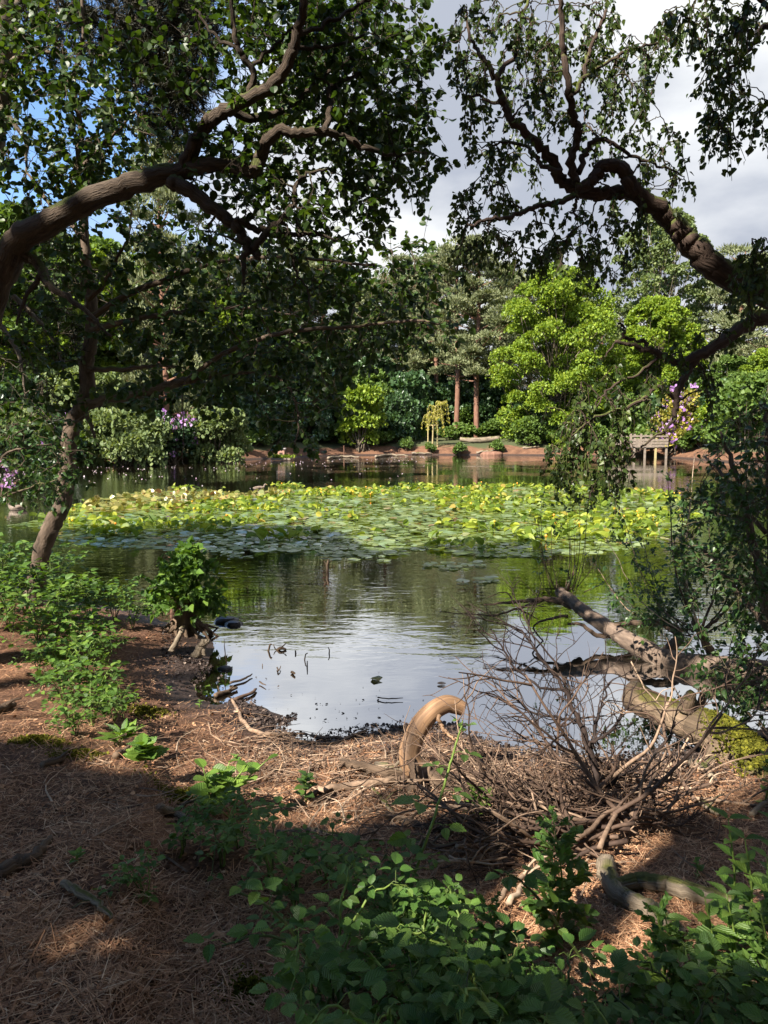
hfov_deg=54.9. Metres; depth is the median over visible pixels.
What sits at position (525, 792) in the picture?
dead branch
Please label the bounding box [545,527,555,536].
lily leaf
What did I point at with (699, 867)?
seedling
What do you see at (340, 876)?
bramble plant
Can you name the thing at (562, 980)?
plant
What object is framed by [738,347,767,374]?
broadleaf tree
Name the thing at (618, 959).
bramble plant
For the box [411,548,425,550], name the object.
lily pad
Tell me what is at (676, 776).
dead branch
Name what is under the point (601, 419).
leafy bush
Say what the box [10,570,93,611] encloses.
bramble plant
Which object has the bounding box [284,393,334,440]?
rhododendron bush
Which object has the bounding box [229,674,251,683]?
water stick
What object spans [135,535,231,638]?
leafy stump
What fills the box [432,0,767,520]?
birch tree
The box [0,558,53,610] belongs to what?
bramble plant
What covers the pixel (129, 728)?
seedling
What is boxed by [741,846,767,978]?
tall weed
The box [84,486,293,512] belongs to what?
old lily pads
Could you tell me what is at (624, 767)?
dead branch
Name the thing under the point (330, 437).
shrub
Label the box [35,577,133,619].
bramble plant
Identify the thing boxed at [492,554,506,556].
lily pad
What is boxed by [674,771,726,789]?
stick
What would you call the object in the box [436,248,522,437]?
pine tree
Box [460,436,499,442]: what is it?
fallen log
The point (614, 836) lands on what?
dead branch
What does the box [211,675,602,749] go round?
floating debris
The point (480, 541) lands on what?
lily leaf
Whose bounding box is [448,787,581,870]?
dead branch
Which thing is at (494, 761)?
dead branch
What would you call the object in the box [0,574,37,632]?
bramble plant
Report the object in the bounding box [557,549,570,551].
lily pad
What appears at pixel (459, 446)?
shrub
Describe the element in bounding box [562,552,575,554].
lily pad
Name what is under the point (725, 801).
dead branch
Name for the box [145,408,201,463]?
rhododendron bush
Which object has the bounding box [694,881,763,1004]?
tall weed
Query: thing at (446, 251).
pine tree
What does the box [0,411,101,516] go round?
rhododendron shrub
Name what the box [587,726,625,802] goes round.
dead branch
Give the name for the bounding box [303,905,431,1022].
bramble cane
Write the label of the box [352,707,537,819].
dead branch
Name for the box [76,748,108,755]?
moss cushion
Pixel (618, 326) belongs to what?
pine tree
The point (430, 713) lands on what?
driftwood trunk
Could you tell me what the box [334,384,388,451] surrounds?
leafy bush
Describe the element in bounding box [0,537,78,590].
bramble plant
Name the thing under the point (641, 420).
leafy bush
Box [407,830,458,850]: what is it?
branch
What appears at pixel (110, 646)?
bramble plant
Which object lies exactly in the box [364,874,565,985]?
bramble plant
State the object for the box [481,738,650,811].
dead branch
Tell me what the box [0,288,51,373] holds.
broadleaf tree
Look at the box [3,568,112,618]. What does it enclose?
bramble plant
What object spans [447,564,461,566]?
lily pad
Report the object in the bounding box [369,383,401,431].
leafy bush
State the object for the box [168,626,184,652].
dead stub
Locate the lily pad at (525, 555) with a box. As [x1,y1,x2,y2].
[520,553,531,556]
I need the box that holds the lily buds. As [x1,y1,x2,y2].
[68,481,679,544]
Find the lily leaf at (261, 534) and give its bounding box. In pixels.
[253,529,266,539]
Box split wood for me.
[317,775,409,794]
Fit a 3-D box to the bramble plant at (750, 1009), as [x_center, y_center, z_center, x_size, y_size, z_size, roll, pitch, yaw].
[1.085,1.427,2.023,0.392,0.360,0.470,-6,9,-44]
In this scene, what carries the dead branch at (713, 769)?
on the mossy log at (730, 745)
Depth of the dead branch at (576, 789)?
4.14 m
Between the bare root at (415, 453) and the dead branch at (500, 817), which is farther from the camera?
the bare root at (415, 453)
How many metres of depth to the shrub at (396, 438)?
74.41 m
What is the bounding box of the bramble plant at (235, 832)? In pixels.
[194,788,274,848]
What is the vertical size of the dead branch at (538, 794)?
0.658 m
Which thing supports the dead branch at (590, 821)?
on the ground
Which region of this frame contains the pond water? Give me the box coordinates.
[0,455,767,758]
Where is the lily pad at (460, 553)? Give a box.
[452,551,468,554]
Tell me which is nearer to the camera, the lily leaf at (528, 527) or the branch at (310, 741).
the branch at (310, 741)
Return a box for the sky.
[0,0,767,387]
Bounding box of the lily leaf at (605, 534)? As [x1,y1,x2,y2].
[597,531,608,539]
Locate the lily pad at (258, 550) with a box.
[250,548,262,551]
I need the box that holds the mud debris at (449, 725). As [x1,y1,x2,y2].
[161,628,767,917]
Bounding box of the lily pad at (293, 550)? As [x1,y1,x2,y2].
[285,549,300,551]
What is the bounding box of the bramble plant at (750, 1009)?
[671,932,767,1023]
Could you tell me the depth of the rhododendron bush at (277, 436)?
64.56 m
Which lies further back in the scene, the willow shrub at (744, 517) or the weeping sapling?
the weeping sapling
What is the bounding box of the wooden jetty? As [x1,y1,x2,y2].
[610,434,668,457]
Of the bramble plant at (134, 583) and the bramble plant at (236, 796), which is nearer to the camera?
the bramble plant at (236, 796)
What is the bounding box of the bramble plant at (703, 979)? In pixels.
[690,974,767,1023]
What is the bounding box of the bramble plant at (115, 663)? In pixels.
[35,654,129,708]
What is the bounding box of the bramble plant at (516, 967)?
[428,906,569,1023]
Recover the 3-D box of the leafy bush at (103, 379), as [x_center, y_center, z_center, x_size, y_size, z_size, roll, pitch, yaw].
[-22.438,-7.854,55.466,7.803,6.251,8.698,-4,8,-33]
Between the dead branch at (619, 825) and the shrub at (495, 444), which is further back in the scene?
the shrub at (495, 444)
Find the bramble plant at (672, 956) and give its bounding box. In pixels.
[611,929,763,1023]
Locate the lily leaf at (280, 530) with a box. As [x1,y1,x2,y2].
[274,528,285,532]
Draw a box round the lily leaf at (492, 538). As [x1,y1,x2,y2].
[485,536,499,543]
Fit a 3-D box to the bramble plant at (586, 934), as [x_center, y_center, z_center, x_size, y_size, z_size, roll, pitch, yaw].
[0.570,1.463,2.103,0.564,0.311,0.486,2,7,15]
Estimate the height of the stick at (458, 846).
0.104 m
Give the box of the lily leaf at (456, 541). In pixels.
[451,539,462,545]
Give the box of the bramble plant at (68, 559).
[46,539,94,589]
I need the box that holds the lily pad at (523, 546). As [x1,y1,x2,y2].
[518,545,530,547]
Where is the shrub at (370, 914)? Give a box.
[345,877,474,968]
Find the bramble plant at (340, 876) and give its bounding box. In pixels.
[297,833,429,1005]
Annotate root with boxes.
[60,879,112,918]
[207,721,289,747]
[375,453,407,457]
[411,452,431,454]
[476,450,501,453]
[522,446,538,448]
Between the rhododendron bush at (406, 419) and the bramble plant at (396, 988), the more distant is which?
the rhododendron bush at (406, 419)
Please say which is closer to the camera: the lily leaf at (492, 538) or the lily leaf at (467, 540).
the lily leaf at (467, 540)
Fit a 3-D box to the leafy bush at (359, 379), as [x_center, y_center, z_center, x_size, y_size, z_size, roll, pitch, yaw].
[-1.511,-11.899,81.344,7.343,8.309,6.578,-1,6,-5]
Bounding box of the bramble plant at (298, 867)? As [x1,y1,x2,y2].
[237,822,317,920]
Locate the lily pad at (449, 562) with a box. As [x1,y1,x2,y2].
[440,561,455,563]
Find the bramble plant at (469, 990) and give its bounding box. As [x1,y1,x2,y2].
[371,903,578,1023]
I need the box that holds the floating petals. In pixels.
[7,459,416,488]
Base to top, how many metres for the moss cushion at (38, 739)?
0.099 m
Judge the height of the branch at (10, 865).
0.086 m
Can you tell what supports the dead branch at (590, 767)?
on the dead branch at (597, 831)
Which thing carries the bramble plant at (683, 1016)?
on the ground
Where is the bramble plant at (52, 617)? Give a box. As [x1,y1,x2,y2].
[0,597,97,655]
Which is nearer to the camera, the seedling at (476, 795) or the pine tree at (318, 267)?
the seedling at (476, 795)
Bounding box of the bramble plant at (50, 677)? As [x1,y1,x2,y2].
[25,668,119,717]
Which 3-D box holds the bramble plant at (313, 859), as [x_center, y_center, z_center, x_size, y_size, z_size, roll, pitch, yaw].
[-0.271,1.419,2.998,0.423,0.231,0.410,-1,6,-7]
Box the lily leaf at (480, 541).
[472,536,484,545]
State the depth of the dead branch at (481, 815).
3.82 m
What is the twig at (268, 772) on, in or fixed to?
on the ground
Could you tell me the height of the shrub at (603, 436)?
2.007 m
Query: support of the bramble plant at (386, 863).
on the ground
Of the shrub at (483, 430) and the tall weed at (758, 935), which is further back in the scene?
the shrub at (483, 430)
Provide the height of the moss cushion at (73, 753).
0.073 m
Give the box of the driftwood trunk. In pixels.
[399,695,585,807]
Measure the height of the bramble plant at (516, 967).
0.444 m
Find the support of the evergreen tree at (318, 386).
on the ground
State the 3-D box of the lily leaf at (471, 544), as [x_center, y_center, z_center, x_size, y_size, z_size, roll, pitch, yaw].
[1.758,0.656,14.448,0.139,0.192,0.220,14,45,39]
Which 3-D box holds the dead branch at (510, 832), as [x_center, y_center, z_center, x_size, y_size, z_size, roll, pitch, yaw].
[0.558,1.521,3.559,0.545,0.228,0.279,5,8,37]
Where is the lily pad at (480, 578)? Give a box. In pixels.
[473,577,485,579]
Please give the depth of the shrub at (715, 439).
59.10 m
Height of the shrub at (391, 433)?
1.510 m
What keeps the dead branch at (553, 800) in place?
on the ground
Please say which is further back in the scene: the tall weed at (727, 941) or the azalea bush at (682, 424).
the azalea bush at (682, 424)
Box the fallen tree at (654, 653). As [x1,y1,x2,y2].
[440,449,767,689]
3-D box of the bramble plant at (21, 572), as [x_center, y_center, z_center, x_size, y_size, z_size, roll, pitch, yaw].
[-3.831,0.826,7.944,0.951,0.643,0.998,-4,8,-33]
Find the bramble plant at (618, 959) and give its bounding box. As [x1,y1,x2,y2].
[583,948,741,1023]
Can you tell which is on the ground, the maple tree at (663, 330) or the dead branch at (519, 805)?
the maple tree at (663, 330)
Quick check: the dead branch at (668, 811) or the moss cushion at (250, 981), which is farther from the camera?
the dead branch at (668, 811)
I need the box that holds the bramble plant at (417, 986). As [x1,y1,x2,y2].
[396,924,505,1023]
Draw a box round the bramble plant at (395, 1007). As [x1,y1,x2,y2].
[370,998,405,1023]
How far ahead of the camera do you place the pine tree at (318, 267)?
84.58 m
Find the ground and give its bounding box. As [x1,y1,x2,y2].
[0,433,767,1023]
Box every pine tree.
[0,0,226,438]
[94,118,213,417]
[176,261,231,294]
[196,249,259,313]
[229,248,300,335]
[267,242,341,345]
[277,251,369,372]
[327,294,400,375]
[347,271,430,377]
[382,252,452,360]
[403,252,466,434]
[411,233,507,427]
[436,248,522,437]
[461,271,538,394]
[504,268,543,382]
[533,284,602,376]
[576,298,624,366]
[673,285,746,369]
[684,242,767,374]
[710,262,767,372]
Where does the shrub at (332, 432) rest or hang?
on the ground
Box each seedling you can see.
[68,846,85,862]
[93,718,145,746]
[122,733,168,767]
[190,753,277,812]
[230,753,241,759]
[293,770,317,802]
[462,783,492,813]
[690,857,703,878]
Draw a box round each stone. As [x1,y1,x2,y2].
[214,616,238,623]
[217,665,232,670]
[225,620,242,625]
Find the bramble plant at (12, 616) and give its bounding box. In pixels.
[0,584,97,639]
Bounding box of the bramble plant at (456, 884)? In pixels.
[421,882,492,943]
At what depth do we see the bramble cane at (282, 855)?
2.72 m
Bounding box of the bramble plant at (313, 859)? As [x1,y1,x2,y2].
[265,812,367,883]
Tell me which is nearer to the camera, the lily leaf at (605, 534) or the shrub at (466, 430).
the lily leaf at (605, 534)
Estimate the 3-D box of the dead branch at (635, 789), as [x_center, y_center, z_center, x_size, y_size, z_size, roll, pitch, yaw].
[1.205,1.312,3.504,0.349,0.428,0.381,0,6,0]
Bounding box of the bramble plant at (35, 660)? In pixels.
[12,639,60,670]
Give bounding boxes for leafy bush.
[0,405,45,467]
[29,365,129,446]
[76,406,173,466]
[185,406,253,463]
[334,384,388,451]
[348,366,398,429]
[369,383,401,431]
[451,405,486,436]
[483,416,505,436]
[509,414,548,445]
[565,383,609,428]
[605,393,650,433]
[666,377,710,411]
[693,397,735,445]
[703,370,767,449]
[731,371,752,382]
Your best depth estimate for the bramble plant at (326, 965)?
2.06 m
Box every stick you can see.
[155,800,194,821]
[213,685,237,697]
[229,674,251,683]
[233,688,256,700]
[273,643,285,650]
[298,759,325,777]
[308,777,341,798]
[324,559,331,572]
[371,785,402,813]
[432,842,507,863]
[448,843,505,865]
[455,822,526,848]
[495,856,547,903]
[505,866,543,905]
[625,760,687,800]
[631,661,671,726]
[665,737,697,772]
[674,754,717,775]
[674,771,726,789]
[749,798,767,817]
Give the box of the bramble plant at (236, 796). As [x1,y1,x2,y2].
[189,786,267,881]
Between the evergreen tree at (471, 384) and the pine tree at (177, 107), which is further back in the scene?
the evergreen tree at (471, 384)
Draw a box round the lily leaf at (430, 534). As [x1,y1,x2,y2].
[428,530,437,540]
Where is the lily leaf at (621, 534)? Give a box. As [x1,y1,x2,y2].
[617,532,624,541]
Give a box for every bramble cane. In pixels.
[183,919,370,1006]
[229,877,340,1009]
[261,838,318,903]
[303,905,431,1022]
[382,715,481,895]
[485,865,616,980]
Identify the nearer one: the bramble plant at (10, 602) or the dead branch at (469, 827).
the dead branch at (469, 827)
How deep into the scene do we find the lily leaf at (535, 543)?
14.28 m
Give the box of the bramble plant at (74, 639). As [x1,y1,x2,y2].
[33,625,129,679]
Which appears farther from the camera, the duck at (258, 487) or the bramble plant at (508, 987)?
the duck at (258, 487)
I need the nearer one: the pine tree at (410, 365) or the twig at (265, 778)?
the twig at (265, 778)
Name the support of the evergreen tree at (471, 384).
on the ground
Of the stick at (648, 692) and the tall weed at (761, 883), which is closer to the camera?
the tall weed at (761, 883)
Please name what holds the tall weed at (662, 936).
on the ground
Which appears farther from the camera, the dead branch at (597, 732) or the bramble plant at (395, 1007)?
the dead branch at (597, 732)
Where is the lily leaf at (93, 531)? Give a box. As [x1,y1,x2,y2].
[90,527,98,535]
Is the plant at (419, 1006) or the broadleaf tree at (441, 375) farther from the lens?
the broadleaf tree at (441, 375)
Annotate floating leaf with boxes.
[371,676,382,680]
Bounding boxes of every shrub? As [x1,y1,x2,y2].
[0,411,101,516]
[79,431,99,450]
[237,436,255,446]
[244,424,273,446]
[307,424,333,441]
[327,427,344,441]
[345,877,474,968]
[366,428,393,445]
[381,430,395,443]
[390,429,408,441]
[397,436,413,449]
[413,427,429,439]
[425,442,436,452]
[434,426,459,440]
[450,421,480,437]
[452,442,467,454]
[477,421,499,436]
[489,439,504,451]
[535,424,557,442]
[545,427,563,441]
[581,424,607,444]
[597,430,613,446]
[622,423,653,438]
[626,426,648,438]
[637,428,659,444]
[655,369,767,719]
[674,435,694,453]
[681,421,709,446]
[699,432,739,449]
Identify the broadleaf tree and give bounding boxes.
[0,201,99,394]
[0,235,129,390]
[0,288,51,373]
[29,234,156,415]
[105,262,196,417]
[133,266,225,417]
[155,291,245,413]
[215,295,273,394]
[429,321,467,379]
[603,206,717,363]
[706,354,754,384]
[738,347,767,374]
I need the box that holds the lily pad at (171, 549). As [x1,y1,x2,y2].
[163,547,175,550]
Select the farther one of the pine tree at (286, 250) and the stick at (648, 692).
the pine tree at (286, 250)
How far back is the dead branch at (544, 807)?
3.95 m
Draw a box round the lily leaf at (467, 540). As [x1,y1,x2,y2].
[464,537,474,548]
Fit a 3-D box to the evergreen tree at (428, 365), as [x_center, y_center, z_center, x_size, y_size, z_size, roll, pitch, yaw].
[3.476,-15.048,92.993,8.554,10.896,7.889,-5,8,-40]
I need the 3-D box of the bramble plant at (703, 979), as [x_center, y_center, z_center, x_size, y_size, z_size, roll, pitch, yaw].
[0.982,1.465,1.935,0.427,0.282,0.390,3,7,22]
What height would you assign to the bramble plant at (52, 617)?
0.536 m
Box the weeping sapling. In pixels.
[421,400,449,446]
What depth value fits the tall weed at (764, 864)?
2.81 m
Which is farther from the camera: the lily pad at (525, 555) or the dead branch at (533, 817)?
the lily pad at (525, 555)
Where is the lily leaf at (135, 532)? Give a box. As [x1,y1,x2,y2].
[126,527,138,540]
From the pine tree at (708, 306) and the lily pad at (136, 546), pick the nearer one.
the lily pad at (136, 546)
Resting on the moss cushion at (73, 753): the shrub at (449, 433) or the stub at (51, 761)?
the stub at (51, 761)
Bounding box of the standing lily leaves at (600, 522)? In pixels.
[29,480,702,535]
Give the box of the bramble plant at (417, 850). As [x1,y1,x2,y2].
[312,841,440,919]
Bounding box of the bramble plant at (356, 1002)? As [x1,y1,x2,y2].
[280,969,459,1023]
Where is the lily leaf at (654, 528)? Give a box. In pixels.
[650,525,657,531]
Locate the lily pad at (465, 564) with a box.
[461,563,473,565]
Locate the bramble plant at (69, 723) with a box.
[44,695,117,736]
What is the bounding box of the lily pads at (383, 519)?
[7,485,705,547]
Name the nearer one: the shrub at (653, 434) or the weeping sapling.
the shrub at (653, 434)
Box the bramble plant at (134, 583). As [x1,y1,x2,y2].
[70,576,150,618]
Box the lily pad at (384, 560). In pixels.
[377,559,390,561]
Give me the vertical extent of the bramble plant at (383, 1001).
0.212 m
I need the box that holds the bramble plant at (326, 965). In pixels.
[246,902,408,1019]
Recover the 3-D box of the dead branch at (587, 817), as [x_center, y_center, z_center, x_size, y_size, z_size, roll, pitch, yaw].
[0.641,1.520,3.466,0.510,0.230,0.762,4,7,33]
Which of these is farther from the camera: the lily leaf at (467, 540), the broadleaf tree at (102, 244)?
the broadleaf tree at (102, 244)
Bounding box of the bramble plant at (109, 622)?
[56,605,121,648]
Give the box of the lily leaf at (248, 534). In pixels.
[246,532,254,538]
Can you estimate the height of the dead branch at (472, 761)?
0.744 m
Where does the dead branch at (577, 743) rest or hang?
on the dead branch at (634, 779)
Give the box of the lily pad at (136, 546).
[128,545,142,547]
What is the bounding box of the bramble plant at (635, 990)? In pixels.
[626,972,756,1023]
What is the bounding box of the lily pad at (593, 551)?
[587,550,602,553]
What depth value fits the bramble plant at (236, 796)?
3.15 m
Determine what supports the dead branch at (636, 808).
on the ground
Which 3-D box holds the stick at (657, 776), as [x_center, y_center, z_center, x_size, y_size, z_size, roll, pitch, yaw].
[1.514,1.536,4.199,0.521,0.184,0.043,-3,7,-22]
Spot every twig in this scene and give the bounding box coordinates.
[259,761,280,779]
[263,756,293,780]
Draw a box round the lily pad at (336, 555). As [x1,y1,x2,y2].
[329,554,344,556]
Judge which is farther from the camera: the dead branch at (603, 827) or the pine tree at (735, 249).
the pine tree at (735, 249)
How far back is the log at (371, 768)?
4.43 m
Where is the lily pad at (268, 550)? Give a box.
[262,548,276,551]
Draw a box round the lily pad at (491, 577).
[485,575,498,578]
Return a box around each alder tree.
[0,0,465,337]
[0,0,475,606]
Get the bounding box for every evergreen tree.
[252,332,308,407]
[295,349,341,397]
[351,353,404,382]
[390,354,444,381]
[443,358,473,388]
[479,365,513,386]
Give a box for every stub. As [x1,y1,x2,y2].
[0,698,21,712]
[40,746,80,767]
[112,745,130,758]
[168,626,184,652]
[191,639,210,658]
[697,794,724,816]
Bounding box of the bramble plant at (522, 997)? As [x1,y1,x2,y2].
[434,976,606,1023]
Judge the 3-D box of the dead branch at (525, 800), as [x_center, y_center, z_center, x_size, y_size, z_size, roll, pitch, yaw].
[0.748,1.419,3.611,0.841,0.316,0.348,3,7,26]
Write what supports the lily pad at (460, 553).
on the pond water
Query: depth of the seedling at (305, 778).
4.03 m
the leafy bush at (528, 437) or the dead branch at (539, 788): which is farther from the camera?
the leafy bush at (528, 437)
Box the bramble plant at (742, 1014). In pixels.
[716,990,759,1022]
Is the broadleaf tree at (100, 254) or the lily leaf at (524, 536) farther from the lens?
the broadleaf tree at (100, 254)
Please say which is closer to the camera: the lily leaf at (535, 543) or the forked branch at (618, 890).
the forked branch at (618, 890)
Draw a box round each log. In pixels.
[327,455,358,458]
[339,758,402,778]
[374,761,402,771]
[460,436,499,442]
[621,681,767,778]
[688,756,716,779]
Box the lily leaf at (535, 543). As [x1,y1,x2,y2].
[532,540,540,551]
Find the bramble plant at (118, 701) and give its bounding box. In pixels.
[88,679,142,722]
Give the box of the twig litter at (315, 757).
[40,698,767,926]
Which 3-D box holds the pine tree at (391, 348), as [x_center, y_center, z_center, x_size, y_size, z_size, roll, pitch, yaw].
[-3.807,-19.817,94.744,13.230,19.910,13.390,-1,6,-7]
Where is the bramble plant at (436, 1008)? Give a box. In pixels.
[419,971,481,1019]
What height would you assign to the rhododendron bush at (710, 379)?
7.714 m
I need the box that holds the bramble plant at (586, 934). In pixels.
[516,927,679,1023]
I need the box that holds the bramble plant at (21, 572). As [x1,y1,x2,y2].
[0,557,74,614]
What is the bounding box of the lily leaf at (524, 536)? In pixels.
[518,534,528,538]
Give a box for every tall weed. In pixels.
[468,889,528,990]
[519,805,599,956]
[627,891,698,1020]
[632,905,697,1014]
[682,886,738,1000]
[688,807,757,936]
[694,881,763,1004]
[719,825,767,950]
[728,891,767,1006]
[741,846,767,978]
[756,750,767,801]
[758,811,767,894]
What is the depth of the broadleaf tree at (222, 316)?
66.94 m
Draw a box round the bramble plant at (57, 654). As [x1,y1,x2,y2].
[8,632,91,677]
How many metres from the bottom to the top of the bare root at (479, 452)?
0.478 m
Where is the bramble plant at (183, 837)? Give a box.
[160,791,227,858]
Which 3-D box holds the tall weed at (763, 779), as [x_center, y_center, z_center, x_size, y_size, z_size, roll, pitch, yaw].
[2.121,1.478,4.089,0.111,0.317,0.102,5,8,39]
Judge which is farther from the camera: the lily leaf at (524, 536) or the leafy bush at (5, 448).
the leafy bush at (5, 448)
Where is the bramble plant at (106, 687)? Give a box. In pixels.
[40,667,142,726]
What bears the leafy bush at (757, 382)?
on the ground
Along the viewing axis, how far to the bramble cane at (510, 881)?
2.43 m
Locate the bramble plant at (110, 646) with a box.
[85,629,136,666]
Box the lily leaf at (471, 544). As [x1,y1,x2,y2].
[468,540,475,549]
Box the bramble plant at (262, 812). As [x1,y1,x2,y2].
[205,796,296,877]
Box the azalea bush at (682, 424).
[646,383,705,454]
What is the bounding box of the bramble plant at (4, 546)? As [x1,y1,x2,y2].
[0,532,32,597]
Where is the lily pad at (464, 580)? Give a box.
[456,579,469,582]
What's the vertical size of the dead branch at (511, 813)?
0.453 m
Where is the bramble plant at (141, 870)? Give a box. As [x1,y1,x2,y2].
[91,841,165,905]
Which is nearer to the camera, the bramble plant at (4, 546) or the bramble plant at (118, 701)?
the bramble plant at (118, 701)
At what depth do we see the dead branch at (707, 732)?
3.51 m
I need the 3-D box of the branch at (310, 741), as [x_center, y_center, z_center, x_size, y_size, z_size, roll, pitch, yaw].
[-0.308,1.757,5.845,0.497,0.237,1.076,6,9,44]
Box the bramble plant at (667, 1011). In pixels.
[572,971,672,1023]
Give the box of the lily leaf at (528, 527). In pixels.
[524,525,533,532]
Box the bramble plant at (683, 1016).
[626,987,706,1023]
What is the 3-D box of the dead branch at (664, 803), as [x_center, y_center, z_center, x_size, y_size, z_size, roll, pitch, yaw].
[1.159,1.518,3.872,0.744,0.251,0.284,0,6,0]
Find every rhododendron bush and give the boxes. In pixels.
[0,368,69,414]
[9,412,86,468]
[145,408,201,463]
[215,382,279,443]
[246,395,295,443]
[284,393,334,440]
[324,392,359,440]
[378,388,423,441]
[385,369,444,432]
[413,385,438,432]
[429,377,469,432]
[460,378,520,436]
[501,403,546,437]
[538,398,578,423]
[590,372,639,399]
[600,390,656,433]
[649,398,667,418]
[687,390,743,439]
[688,371,731,381]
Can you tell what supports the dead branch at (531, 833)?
on the ground
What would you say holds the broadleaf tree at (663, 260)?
on the ground
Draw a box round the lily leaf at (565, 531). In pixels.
[563,528,572,534]
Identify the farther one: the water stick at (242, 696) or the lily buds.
the lily buds
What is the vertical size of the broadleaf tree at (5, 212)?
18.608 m
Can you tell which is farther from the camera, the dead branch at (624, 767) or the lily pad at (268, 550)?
the lily pad at (268, 550)
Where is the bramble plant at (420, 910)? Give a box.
[361,897,451,931]
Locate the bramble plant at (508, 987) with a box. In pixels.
[405,941,566,1023]
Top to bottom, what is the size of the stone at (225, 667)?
0.051 m
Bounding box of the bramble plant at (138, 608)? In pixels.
[105,592,159,627]
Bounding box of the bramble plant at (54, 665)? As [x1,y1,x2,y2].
[29,644,109,697]
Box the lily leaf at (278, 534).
[273,532,284,536]
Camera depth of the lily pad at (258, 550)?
14.48 m
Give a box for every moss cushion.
[0,733,81,749]
[39,748,104,761]
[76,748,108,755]
[120,702,178,721]
[131,765,210,807]
[193,958,294,1012]
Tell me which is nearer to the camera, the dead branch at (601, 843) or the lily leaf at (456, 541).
the dead branch at (601, 843)
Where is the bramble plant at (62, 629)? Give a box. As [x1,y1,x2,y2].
[21,603,109,654]
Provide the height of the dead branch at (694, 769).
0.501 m
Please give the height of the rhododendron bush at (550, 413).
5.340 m
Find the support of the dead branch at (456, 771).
on the ground
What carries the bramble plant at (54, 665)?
on the ground
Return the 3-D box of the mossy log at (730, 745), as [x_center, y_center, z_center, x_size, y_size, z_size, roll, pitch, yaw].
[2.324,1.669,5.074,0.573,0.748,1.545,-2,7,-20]
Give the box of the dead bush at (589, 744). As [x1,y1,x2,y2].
[450,569,722,797]
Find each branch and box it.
[0,835,52,880]
[231,698,367,739]
[276,827,383,844]
[282,731,359,744]
[323,724,561,815]
[331,713,526,812]
[333,779,564,859]
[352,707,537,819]
[365,769,547,824]
[369,757,585,861]
[376,817,601,885]
[384,810,453,835]
[396,735,523,812]
[404,799,554,850]
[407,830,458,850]
[409,719,545,855]
[410,772,557,871]
[412,739,586,854]
[415,673,558,803]
[421,717,564,806]
[424,651,595,790]
[425,755,545,811]
[439,672,628,821]
[441,685,547,789]
[441,790,556,843]
[445,660,559,823]
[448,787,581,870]
[450,754,575,816]
[451,823,627,892]
[452,739,616,824]
[453,776,508,809]
[456,748,605,808]
[464,709,679,798]
[465,757,575,824]
[467,754,631,827]
[472,764,617,854]
[474,783,629,859]
[476,787,597,893]
[480,749,571,805]
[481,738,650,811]
[482,781,618,838]
[489,713,605,811]
[489,799,641,874]
[513,779,579,811]
[517,734,599,790]
[526,758,646,805]
[533,650,632,774]
[538,783,628,828]
[541,687,654,781]
[541,765,661,820]
[544,767,582,815]
[546,648,618,826]
[546,785,666,821]
[548,728,645,783]
[555,773,697,850]
[560,745,679,794]
[575,749,696,842]
[579,627,767,802]
[581,774,706,815]
[581,783,709,839]
[586,788,672,832]
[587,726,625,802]
[590,637,767,833]
[595,627,710,796]
[596,854,767,939]
[600,791,683,833]
[603,738,689,830]
[609,782,710,836]
[609,793,739,845]
[622,739,715,832]
[629,725,679,816]
[632,793,679,838]
[646,768,677,796]
[660,682,717,780]
[691,768,767,807]
[699,715,767,778]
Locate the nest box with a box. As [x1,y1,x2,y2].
[267,448,295,459]
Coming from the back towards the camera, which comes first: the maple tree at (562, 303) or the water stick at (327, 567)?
the maple tree at (562, 303)
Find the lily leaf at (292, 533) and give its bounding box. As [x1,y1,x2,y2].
[288,530,300,540]
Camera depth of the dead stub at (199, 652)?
7.05 m
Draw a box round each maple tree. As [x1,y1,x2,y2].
[485,262,629,447]
[615,294,710,397]
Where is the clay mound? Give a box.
[480,451,502,455]
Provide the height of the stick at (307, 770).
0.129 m
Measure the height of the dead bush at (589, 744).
1.236 m
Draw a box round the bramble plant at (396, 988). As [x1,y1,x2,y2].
[342,880,487,1022]
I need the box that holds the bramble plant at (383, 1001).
[369,942,479,1020]
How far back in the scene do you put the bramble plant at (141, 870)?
2.76 m
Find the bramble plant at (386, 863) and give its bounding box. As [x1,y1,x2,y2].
[341,835,419,915]
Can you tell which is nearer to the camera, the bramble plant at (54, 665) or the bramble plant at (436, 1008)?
the bramble plant at (436, 1008)
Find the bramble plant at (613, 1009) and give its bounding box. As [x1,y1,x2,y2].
[566,972,688,1023]
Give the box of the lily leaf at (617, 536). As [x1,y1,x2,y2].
[613,530,620,538]
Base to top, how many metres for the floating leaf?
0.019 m
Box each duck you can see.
[6,503,26,509]
[253,484,266,489]
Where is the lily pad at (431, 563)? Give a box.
[424,562,437,564]
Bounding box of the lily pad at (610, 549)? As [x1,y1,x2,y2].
[603,547,618,550]
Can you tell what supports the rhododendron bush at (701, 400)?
on the ground
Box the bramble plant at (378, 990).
[300,979,422,1023]
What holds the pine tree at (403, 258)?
on the ground
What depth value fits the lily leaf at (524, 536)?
15.49 m
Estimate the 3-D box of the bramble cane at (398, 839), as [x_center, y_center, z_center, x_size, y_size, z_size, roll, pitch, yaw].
[0.187,1.206,2.979,0.400,0.746,0.208,-3,7,-28]
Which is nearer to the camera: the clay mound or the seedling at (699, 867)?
the seedling at (699, 867)
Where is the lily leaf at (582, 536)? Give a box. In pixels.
[580,533,593,543]
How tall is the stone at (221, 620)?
0.110 m

